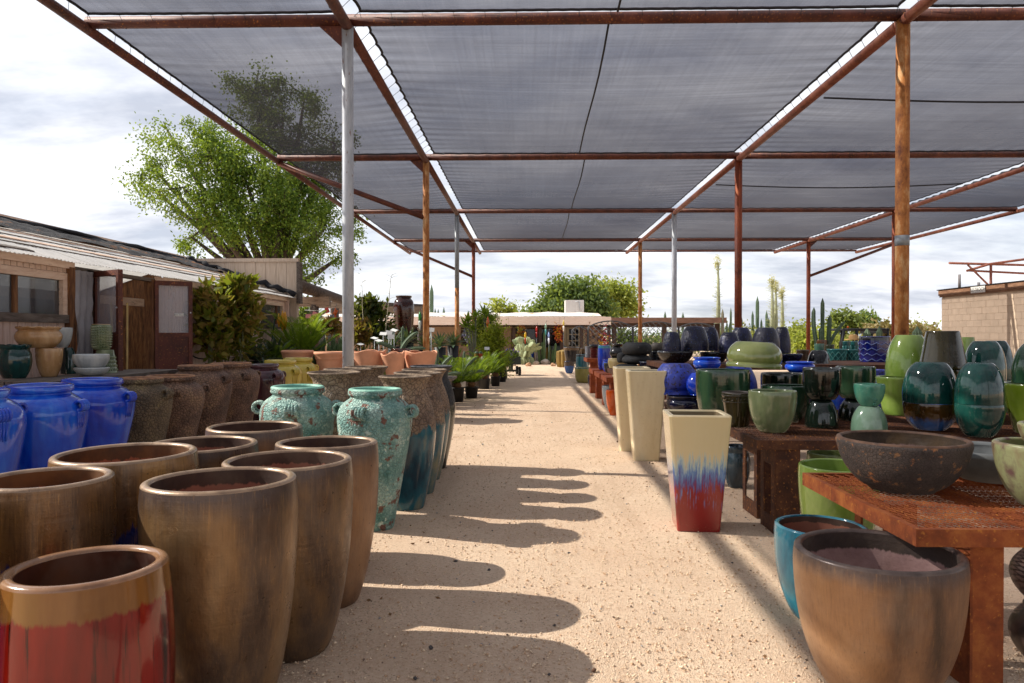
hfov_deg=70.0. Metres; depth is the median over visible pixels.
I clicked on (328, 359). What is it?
terracotta pot
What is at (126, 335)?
bamboo pole
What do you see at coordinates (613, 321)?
lattice gate
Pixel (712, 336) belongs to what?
speckled dome
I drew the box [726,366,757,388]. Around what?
glazed pot
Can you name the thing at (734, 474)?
wide planter
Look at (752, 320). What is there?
saguaro
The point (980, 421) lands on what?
glazed pot
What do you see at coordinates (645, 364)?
glazed pot
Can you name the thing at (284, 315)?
hanging flower
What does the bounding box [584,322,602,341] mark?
garland
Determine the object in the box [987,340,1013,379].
glazed pot
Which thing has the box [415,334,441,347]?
agave plant
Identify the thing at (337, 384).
flared jar
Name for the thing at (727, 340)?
speckled dome
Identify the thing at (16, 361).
glazed pot
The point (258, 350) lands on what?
croton shrub
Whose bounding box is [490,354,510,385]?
sago palm
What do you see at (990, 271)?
pipe frame
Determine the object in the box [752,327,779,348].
speckled dome
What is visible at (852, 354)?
lattice pot
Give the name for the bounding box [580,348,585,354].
glazed planter
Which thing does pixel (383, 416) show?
verdigris jar
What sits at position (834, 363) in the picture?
display table
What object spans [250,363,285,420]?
lugged jar
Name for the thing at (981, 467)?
concrete bowl
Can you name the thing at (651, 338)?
desert shrub
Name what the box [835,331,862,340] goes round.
desert shrub
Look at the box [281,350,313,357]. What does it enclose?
terracotta pot
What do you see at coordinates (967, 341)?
glazed pot
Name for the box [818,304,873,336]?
desert tree
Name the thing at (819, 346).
glazed pot
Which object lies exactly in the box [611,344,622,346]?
glazed bowl
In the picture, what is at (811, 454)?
wide planter
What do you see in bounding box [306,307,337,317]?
bunting
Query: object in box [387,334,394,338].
plant label
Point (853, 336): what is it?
straw hat
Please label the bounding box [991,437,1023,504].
marbled bowl
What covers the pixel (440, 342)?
agave plant
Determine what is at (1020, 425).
marbled bowl
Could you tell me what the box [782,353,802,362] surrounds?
glazed bowl
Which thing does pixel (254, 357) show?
agave plant
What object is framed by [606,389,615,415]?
glazed planter
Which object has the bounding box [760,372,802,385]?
glazed pot
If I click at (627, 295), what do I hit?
palo verde
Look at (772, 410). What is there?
glazed pot
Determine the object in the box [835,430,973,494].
stoneware bowl
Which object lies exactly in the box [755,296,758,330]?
saguaro
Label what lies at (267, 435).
crucible planter
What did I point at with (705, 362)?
glazed pot
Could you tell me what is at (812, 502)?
wide planter
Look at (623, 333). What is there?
desert shrub
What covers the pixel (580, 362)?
glazed jar
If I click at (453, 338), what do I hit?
agave plant
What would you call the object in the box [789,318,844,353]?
desert shrub
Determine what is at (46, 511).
crucible planter
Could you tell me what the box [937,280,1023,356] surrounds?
restroom block
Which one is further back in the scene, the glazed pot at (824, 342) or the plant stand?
the plant stand
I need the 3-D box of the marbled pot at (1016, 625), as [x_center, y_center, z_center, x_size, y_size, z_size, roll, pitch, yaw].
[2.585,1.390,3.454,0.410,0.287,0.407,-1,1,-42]
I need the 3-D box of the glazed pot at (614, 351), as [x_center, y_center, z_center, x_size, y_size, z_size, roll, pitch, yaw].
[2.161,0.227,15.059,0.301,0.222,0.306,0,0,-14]
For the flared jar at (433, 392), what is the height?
1.198 m
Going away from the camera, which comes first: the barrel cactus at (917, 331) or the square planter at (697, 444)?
the square planter at (697, 444)
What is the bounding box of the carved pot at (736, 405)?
[721,391,750,426]
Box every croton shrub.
[182,274,235,363]
[211,269,271,361]
[212,308,268,363]
[311,313,341,346]
[354,313,373,350]
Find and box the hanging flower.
[271,311,287,342]
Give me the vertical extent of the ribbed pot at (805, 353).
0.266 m
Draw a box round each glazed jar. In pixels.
[576,354,587,366]
[598,345,610,369]
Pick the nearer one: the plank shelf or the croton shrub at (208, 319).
the plank shelf
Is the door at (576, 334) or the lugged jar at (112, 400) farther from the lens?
the door at (576, 334)
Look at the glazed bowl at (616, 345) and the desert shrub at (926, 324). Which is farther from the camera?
the desert shrub at (926, 324)
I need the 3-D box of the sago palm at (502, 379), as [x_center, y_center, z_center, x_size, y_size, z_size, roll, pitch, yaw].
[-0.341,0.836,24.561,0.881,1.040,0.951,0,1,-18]
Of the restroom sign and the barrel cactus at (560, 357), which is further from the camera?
the barrel cactus at (560, 357)
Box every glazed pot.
[0,344,32,378]
[35,348,62,376]
[60,347,76,373]
[391,348,411,368]
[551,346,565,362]
[604,363,608,372]
[610,347,622,357]
[639,362,657,368]
[649,351,660,359]
[666,395,697,408]
[686,372,695,394]
[693,357,720,368]
[696,368,749,411]
[748,389,797,432]
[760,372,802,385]
[760,384,809,422]
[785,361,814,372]
[802,367,841,399]
[805,399,838,427]
[807,350,830,363]
[814,344,824,349]
[816,340,826,349]
[825,345,834,351]
[832,395,844,409]
[836,366,875,398]
[838,399,859,420]
[850,405,887,430]
[875,369,884,407]
[876,375,904,415]
[885,335,923,376]
[902,361,955,404]
[902,402,955,430]
[919,331,966,368]
[952,369,959,422]
[954,362,1005,405]
[954,403,1005,437]
[962,337,974,352]
[965,341,1006,379]
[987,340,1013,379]
[1004,381,1023,432]
[1011,344,1023,382]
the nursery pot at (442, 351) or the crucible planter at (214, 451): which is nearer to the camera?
the crucible planter at (214, 451)
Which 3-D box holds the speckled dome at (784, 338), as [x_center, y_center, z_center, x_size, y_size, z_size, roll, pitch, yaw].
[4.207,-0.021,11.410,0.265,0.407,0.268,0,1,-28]
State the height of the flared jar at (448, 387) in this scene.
1.207 m
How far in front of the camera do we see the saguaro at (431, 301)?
45.03 m
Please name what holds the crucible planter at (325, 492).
on the ground
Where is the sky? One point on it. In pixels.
(68, 103)
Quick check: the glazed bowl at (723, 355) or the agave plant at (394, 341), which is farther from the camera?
the agave plant at (394, 341)
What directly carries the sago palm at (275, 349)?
in the nursery pot
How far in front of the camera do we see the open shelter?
39.82 m
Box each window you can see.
[0,264,68,322]
[258,300,283,328]
[319,334,331,345]
[412,327,417,343]
[461,328,476,345]
[511,328,537,348]
[542,328,559,347]
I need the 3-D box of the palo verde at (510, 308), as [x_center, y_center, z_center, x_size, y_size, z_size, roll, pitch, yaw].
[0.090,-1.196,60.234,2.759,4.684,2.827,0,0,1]
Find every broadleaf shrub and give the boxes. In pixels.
[299,307,322,326]
[354,291,399,349]
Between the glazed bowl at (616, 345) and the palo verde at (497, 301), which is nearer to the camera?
the glazed bowl at (616, 345)
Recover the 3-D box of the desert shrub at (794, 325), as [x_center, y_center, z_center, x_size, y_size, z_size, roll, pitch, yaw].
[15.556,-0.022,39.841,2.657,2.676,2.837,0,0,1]
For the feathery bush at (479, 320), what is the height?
2.644 m
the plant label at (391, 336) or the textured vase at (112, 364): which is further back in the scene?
the plant label at (391, 336)
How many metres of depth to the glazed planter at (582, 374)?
23.90 m
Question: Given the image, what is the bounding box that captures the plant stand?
[466,368,488,387]
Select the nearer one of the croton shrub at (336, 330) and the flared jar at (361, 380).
the flared jar at (361, 380)
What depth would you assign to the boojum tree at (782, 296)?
45.56 m
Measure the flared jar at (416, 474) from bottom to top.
1.198 m
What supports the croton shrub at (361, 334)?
on the ground
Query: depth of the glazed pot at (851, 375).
6.94 m
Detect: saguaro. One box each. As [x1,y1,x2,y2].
[430,284,433,316]
[721,309,723,334]
[726,309,731,359]
[751,311,761,332]
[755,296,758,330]
[765,310,769,326]
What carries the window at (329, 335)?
in the shop building
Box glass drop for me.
[418,306,421,329]
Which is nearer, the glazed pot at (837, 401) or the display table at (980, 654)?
the display table at (980, 654)
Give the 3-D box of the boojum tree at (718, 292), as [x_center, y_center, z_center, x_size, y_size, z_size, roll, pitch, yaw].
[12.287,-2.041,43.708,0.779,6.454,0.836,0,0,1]
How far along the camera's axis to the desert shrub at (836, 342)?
37.21 m
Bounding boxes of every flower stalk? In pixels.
[358,279,369,319]
[382,274,394,330]
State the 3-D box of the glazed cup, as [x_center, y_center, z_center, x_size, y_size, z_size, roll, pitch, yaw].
[3.046,0.453,6.238,0.245,0.186,0.247,0,0,1]
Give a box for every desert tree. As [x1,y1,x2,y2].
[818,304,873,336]
[858,305,888,334]
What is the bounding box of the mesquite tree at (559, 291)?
[514,272,633,329]
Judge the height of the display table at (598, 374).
0.712 m
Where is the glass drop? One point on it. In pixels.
(419, 318)
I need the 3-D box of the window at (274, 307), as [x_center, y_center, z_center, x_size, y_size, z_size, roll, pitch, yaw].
[-5.326,-0.590,16.152,0.100,0.610,1.630,0,0,1]
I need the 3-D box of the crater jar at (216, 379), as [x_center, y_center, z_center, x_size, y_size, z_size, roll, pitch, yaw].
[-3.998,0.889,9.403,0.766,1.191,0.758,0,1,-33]
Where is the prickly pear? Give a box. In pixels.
[512,337,541,364]
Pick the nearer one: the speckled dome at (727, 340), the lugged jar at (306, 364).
the speckled dome at (727, 340)
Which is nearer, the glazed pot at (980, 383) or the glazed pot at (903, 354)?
the glazed pot at (980, 383)
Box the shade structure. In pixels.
[36,0,1023,367]
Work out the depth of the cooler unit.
42.90 m
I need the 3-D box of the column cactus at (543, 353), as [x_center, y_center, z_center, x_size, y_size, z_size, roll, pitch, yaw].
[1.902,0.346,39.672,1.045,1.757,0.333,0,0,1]
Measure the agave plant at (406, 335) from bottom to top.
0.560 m
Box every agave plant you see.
[230,340,282,359]
[246,336,302,357]
[256,353,275,362]
[372,331,419,347]
[382,325,421,344]
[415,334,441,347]
[429,332,453,348]
[442,331,468,346]
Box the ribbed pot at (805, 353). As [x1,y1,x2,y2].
[796,350,808,359]
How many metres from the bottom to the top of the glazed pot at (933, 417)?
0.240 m
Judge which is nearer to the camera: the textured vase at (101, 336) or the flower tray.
the textured vase at (101, 336)
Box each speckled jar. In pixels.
[657,363,694,394]
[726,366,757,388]
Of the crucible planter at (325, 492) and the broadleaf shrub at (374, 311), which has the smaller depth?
the crucible planter at (325, 492)
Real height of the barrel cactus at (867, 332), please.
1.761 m
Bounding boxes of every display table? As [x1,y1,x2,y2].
[584,357,611,392]
[589,368,665,398]
[594,371,609,404]
[601,374,613,388]
[607,368,612,373]
[647,360,884,369]
[691,409,1020,533]
[802,472,1023,682]
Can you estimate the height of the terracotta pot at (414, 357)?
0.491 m
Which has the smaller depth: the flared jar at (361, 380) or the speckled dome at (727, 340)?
the flared jar at (361, 380)
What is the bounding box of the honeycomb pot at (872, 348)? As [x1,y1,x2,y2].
[858,336,890,361]
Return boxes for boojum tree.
[712,255,723,326]
[765,274,778,328]
[769,281,781,329]
[777,287,787,326]
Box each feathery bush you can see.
[461,306,499,350]
[469,319,515,383]
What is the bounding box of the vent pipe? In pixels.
[958,274,960,286]
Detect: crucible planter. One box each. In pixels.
[0,466,116,574]
[47,442,198,544]
[137,466,297,682]
[156,435,258,468]
[205,420,302,451]
[221,449,352,663]
[274,435,378,608]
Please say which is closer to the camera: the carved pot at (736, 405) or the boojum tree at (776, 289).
the carved pot at (736, 405)
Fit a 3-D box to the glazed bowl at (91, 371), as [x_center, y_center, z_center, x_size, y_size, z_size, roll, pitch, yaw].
[-4.628,0.329,8.057,0.354,0.093,0.351,0,1,44]
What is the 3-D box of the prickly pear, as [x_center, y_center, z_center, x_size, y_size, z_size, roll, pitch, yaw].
[0.848,0.489,39.280,1.595,1.509,1.268,0,1,28]
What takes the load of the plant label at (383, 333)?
on the plant bench
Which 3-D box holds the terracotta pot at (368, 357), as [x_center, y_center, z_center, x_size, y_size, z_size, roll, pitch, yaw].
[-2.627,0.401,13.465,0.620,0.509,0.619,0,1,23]
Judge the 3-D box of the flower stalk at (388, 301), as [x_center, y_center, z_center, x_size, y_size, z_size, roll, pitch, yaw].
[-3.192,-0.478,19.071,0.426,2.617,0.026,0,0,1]
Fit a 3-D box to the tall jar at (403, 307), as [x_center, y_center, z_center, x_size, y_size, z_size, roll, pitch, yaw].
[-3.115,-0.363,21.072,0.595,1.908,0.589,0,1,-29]
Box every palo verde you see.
[480,290,508,316]
[499,299,525,316]
[580,271,650,332]
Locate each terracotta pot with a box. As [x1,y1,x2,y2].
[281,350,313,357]
[313,351,341,370]
[354,349,385,365]
[381,351,404,374]
[405,350,436,367]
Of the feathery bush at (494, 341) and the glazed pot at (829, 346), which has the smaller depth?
the glazed pot at (829, 346)
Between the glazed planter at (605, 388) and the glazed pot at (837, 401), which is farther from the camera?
the glazed planter at (605, 388)
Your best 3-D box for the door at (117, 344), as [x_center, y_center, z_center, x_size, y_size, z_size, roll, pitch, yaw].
[-5.181,0.256,9.375,0.606,2.330,0.072,0,1,33]
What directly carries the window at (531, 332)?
in the shop building
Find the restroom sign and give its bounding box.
[970,285,985,292]
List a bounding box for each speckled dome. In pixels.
[663,332,680,350]
[681,326,708,350]
[703,327,718,350]
[718,332,738,351]
[733,327,751,341]
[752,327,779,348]
[776,327,790,352]
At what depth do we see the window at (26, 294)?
8.40 m
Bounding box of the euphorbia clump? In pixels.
[311,336,341,363]
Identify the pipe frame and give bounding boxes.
[948,258,1023,283]
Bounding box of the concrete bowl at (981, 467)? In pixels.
[960,441,1002,483]
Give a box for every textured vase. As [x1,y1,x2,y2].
[89,324,112,349]
[96,350,118,372]
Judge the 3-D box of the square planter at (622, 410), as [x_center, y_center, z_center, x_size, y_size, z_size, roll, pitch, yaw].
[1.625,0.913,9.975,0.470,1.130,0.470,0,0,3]
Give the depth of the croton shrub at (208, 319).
12.23 m
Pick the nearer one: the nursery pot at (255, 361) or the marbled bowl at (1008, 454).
the marbled bowl at (1008, 454)
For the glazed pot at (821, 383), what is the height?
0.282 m
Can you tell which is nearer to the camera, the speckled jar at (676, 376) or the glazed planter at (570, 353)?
the speckled jar at (676, 376)
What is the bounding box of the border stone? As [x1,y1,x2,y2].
[541,359,549,363]
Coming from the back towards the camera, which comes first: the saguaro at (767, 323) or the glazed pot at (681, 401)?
the saguaro at (767, 323)
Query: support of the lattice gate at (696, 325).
on the ground
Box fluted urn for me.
[608,358,624,376]
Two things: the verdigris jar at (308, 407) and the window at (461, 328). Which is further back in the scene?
the window at (461, 328)
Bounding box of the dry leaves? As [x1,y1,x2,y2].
[337,396,766,656]
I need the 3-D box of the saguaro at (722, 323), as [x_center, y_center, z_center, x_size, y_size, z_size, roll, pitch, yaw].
[11.440,-0.290,39.757,0.163,3.015,0.165,0,0,1]
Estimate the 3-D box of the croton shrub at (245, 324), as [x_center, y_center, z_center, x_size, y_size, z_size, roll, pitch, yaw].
[-4.829,0.090,12.887,1.090,2.705,0.923,0,0,1]
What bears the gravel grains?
on the ground
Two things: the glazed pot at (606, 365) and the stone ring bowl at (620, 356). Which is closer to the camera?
the stone ring bowl at (620, 356)
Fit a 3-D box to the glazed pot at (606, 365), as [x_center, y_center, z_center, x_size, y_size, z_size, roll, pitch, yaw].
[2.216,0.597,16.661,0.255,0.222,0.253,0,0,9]
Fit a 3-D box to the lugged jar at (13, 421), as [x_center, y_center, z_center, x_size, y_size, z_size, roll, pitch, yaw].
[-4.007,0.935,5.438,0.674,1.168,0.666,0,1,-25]
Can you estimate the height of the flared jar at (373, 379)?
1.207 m
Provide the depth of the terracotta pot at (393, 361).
13.08 m
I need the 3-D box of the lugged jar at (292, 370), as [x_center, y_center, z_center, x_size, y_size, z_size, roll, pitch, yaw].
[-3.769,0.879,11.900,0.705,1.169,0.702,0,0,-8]
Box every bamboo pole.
[110,302,112,330]
[126,303,127,368]
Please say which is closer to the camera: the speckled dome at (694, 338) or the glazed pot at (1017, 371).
the glazed pot at (1017, 371)
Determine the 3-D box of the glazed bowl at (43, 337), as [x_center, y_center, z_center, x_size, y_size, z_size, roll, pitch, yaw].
[-5.088,-0.049,7.864,0.439,0.233,0.439,0,0,9]
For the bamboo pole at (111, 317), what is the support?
on the ground
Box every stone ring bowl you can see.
[616,364,638,365]
[617,353,625,362]
[622,342,651,354]
[622,355,651,363]
[651,343,662,350]
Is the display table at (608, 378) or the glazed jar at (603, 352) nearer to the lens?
the display table at (608, 378)
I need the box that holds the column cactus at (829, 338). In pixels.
[811,298,844,344]
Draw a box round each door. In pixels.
[93,269,122,370]
[154,280,192,373]
[564,327,584,353]
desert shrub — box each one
[603,327,644,346]
[620,328,681,344]
[720,319,763,334]
[783,317,811,353]
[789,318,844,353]
[796,319,847,348]
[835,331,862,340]
[911,313,941,330]
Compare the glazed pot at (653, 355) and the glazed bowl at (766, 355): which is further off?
the glazed pot at (653, 355)
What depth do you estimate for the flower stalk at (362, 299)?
19.08 m
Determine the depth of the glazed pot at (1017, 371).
6.10 m
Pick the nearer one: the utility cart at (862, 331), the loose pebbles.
the loose pebbles
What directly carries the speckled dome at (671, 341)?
on the glazed bowl at (675, 356)
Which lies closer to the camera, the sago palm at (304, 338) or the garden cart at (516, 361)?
the sago palm at (304, 338)
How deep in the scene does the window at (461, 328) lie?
42.58 m
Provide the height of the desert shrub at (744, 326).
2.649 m
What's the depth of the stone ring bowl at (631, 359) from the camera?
12.95 m
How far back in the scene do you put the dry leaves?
5.44 m
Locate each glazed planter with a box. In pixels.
[0,545,175,682]
[563,347,579,361]
[564,361,573,372]
[575,367,589,382]
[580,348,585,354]
[602,385,610,407]
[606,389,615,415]
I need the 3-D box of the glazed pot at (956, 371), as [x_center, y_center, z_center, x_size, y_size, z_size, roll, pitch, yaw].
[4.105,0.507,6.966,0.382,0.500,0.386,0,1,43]
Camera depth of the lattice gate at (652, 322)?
32.85 m
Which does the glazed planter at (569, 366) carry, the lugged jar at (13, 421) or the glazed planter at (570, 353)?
the glazed planter at (570, 353)
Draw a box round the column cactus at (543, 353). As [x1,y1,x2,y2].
[538,332,556,363]
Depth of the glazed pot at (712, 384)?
6.88 m
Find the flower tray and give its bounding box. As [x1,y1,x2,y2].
[503,348,520,356]
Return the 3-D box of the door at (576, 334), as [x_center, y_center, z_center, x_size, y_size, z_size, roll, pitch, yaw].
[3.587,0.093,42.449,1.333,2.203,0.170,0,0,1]
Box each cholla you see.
[858,317,910,336]
[909,320,941,336]
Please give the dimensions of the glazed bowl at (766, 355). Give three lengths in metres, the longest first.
0.536 x 0.530 x 0.252 m
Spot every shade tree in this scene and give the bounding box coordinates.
[111,109,371,281]
[298,256,331,296]
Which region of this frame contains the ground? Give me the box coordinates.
[278,336,1023,682]
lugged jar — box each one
[0,387,27,472]
[2,382,89,469]
[60,377,136,447]
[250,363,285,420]
[264,359,302,383]
[283,357,318,383]
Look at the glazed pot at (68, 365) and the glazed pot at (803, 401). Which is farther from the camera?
the glazed pot at (68, 365)
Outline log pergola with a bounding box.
[299,281,429,346]
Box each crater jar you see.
[121,376,173,442]
[146,374,210,439]
[175,364,232,435]
[210,362,260,422]
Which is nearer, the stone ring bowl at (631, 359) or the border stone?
the stone ring bowl at (631, 359)
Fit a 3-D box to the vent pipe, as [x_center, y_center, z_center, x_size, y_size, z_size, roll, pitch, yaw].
[14.658,-1.974,23.968,0.083,0.446,0.083,0,1,-21]
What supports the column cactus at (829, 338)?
in the glazed pot at (824, 342)
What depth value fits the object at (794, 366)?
9.30 m
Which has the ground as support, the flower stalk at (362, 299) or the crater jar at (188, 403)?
the crater jar at (188, 403)
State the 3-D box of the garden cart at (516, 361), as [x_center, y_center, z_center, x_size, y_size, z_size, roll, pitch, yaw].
[-0.143,0.951,28.555,0.913,0.720,1.405,0,0,-7]
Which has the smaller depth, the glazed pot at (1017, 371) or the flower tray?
the glazed pot at (1017, 371)
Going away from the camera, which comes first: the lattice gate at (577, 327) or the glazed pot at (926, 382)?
the glazed pot at (926, 382)
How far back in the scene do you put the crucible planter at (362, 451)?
4.19 m
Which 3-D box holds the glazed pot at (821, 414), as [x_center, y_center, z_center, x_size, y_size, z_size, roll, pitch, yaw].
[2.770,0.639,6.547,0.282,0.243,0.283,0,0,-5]
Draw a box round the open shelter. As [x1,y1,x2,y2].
[611,317,726,351]
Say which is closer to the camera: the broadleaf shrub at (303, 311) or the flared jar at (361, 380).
the flared jar at (361, 380)
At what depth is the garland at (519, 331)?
39.95 m
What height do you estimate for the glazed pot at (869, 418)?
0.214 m
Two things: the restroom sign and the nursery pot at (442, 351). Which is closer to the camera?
the nursery pot at (442, 351)
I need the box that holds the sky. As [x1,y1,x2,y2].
[0,0,1023,335]
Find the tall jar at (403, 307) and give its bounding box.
[393,295,413,345]
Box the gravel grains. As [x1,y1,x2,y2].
[281,402,1023,682]
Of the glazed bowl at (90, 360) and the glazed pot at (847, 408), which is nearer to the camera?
the glazed pot at (847, 408)
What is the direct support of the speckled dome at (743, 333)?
on the glazed bowl
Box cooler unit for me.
[564,300,583,312]
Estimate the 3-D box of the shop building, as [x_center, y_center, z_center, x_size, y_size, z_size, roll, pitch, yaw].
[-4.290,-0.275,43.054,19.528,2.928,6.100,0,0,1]
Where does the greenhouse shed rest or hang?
on the ground
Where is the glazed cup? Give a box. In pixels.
[853,383,885,405]
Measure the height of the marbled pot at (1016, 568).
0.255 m
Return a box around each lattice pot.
[826,349,847,359]
[842,341,850,348]
[846,349,858,359]
[850,341,858,348]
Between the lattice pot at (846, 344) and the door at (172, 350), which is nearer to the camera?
the door at (172, 350)
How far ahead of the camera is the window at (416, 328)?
42.68 m
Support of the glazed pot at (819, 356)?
on the display plinth
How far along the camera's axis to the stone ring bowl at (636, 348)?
12.95 m
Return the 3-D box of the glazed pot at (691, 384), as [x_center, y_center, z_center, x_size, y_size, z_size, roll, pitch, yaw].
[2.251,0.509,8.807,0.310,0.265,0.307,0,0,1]
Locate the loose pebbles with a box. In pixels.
[413,417,795,679]
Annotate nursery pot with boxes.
[245,360,262,363]
[434,347,445,363]
[447,346,458,383]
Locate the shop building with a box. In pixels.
[301,312,610,361]
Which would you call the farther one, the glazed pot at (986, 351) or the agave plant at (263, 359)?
the agave plant at (263, 359)
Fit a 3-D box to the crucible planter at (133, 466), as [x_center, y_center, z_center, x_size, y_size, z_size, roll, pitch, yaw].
[-1.864,1.032,3.543,0.652,1.000,0.645,0,1,3]
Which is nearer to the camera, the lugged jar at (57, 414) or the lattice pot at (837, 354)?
the lugged jar at (57, 414)
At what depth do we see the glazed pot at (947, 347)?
6.82 m
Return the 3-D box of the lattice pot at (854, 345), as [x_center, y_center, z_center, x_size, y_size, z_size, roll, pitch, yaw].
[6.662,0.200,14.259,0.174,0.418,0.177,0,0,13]
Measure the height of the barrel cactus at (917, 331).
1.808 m
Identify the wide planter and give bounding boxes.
[726,443,750,487]
[774,514,867,618]
[793,528,969,682]
[798,458,879,529]
[806,450,841,458]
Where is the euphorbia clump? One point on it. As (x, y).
(337, 347)
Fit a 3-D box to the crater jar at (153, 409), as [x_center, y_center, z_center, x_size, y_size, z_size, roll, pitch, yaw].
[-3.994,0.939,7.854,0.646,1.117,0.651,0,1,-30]
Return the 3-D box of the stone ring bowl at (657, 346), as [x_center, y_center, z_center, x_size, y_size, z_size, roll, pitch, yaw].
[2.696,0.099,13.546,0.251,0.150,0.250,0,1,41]
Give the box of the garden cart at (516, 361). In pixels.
[507,357,520,374]
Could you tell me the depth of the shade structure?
11.88 m
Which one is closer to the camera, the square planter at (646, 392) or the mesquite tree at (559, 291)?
the square planter at (646, 392)
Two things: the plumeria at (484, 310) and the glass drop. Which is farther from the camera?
the plumeria at (484, 310)
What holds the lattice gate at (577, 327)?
on the ground
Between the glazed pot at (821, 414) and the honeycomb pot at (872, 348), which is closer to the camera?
the glazed pot at (821, 414)
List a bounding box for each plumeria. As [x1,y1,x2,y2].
[459,308,486,356]
[477,301,498,329]
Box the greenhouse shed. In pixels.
[0,214,302,386]
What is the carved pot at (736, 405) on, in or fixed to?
on the display table at (776, 491)
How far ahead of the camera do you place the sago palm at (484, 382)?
21.20 m
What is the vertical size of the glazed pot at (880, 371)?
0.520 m
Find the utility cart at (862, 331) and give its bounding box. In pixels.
[831,326,889,348]
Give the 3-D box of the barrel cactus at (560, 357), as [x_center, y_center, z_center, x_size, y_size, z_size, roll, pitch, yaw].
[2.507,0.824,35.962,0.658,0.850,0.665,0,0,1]
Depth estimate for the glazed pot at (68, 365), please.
8.41 m
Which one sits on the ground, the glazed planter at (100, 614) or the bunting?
the glazed planter at (100, 614)
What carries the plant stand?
on the ground
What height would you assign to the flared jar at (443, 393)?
1.198 m
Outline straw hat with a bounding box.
[844,334,858,339]
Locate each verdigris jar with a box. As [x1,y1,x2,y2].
[251,384,340,436]
[332,387,418,531]
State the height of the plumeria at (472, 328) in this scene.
2.546 m
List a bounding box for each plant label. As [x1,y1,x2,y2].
[379,332,386,350]
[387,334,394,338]
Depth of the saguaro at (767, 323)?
45.61 m
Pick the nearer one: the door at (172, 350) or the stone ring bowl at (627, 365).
the door at (172, 350)
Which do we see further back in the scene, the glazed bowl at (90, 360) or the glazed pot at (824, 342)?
the glazed pot at (824, 342)
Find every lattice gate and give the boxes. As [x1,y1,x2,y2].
[572,326,587,367]
[588,320,632,366]
[633,321,678,343]
[679,323,714,359]
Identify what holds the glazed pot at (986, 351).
on the glazed pot
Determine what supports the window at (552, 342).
in the shop building
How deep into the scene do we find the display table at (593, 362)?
19.67 m
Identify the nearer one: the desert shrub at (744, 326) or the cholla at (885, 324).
the cholla at (885, 324)
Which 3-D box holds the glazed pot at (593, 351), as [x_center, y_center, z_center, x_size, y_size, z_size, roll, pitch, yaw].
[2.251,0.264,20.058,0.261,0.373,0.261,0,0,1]
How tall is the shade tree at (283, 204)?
11.461 m
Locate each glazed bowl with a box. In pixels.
[14,326,62,347]
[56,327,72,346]
[72,354,109,367]
[73,367,109,375]
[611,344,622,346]
[657,351,692,362]
[700,352,726,362]
[726,341,781,368]
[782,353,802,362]
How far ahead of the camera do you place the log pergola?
19.77 m
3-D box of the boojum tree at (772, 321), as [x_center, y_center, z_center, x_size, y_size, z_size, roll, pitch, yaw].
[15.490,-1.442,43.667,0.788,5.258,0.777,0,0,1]
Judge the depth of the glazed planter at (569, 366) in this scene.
30.00 m
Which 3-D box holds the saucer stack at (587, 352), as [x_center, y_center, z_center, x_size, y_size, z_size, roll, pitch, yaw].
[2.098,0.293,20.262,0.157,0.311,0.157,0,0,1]
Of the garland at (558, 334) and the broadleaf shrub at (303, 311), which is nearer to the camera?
the broadleaf shrub at (303, 311)
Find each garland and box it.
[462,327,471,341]
[515,325,526,337]
[552,322,564,342]
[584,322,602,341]
[596,325,610,344]
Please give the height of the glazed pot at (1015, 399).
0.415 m
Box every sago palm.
[257,340,292,358]
[264,310,339,350]
[439,355,481,401]
[456,356,491,397]
[466,350,504,388]
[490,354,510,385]
[499,352,516,381]
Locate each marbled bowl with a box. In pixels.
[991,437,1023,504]
[1017,421,1023,440]
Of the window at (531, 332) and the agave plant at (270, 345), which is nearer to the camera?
the agave plant at (270, 345)
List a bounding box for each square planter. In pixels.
[613,366,650,451]
[625,369,666,460]
[663,409,731,532]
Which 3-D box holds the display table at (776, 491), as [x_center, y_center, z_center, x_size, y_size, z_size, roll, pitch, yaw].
[3.691,1.131,6.840,3.520,0.747,2.380,0,0,1]
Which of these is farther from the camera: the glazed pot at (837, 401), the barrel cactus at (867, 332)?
the barrel cactus at (867, 332)
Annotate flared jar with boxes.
[307,370,360,434]
[323,368,371,386]
[344,365,387,386]
[378,374,435,510]
[394,371,444,493]
[402,368,449,479]
[410,365,455,468]
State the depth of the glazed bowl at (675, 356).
10.75 m
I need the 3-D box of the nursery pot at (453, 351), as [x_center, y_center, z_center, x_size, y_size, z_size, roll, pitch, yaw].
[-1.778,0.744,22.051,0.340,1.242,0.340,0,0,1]
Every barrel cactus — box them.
[556,350,565,366]
[863,328,870,335]
[876,325,882,335]
[912,326,922,335]
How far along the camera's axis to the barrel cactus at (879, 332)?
19.74 m
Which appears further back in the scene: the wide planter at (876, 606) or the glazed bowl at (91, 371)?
the glazed bowl at (91, 371)
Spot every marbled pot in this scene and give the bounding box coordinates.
[1008,599,1023,655]
[1009,548,1023,594]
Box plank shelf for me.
[0,369,178,384]

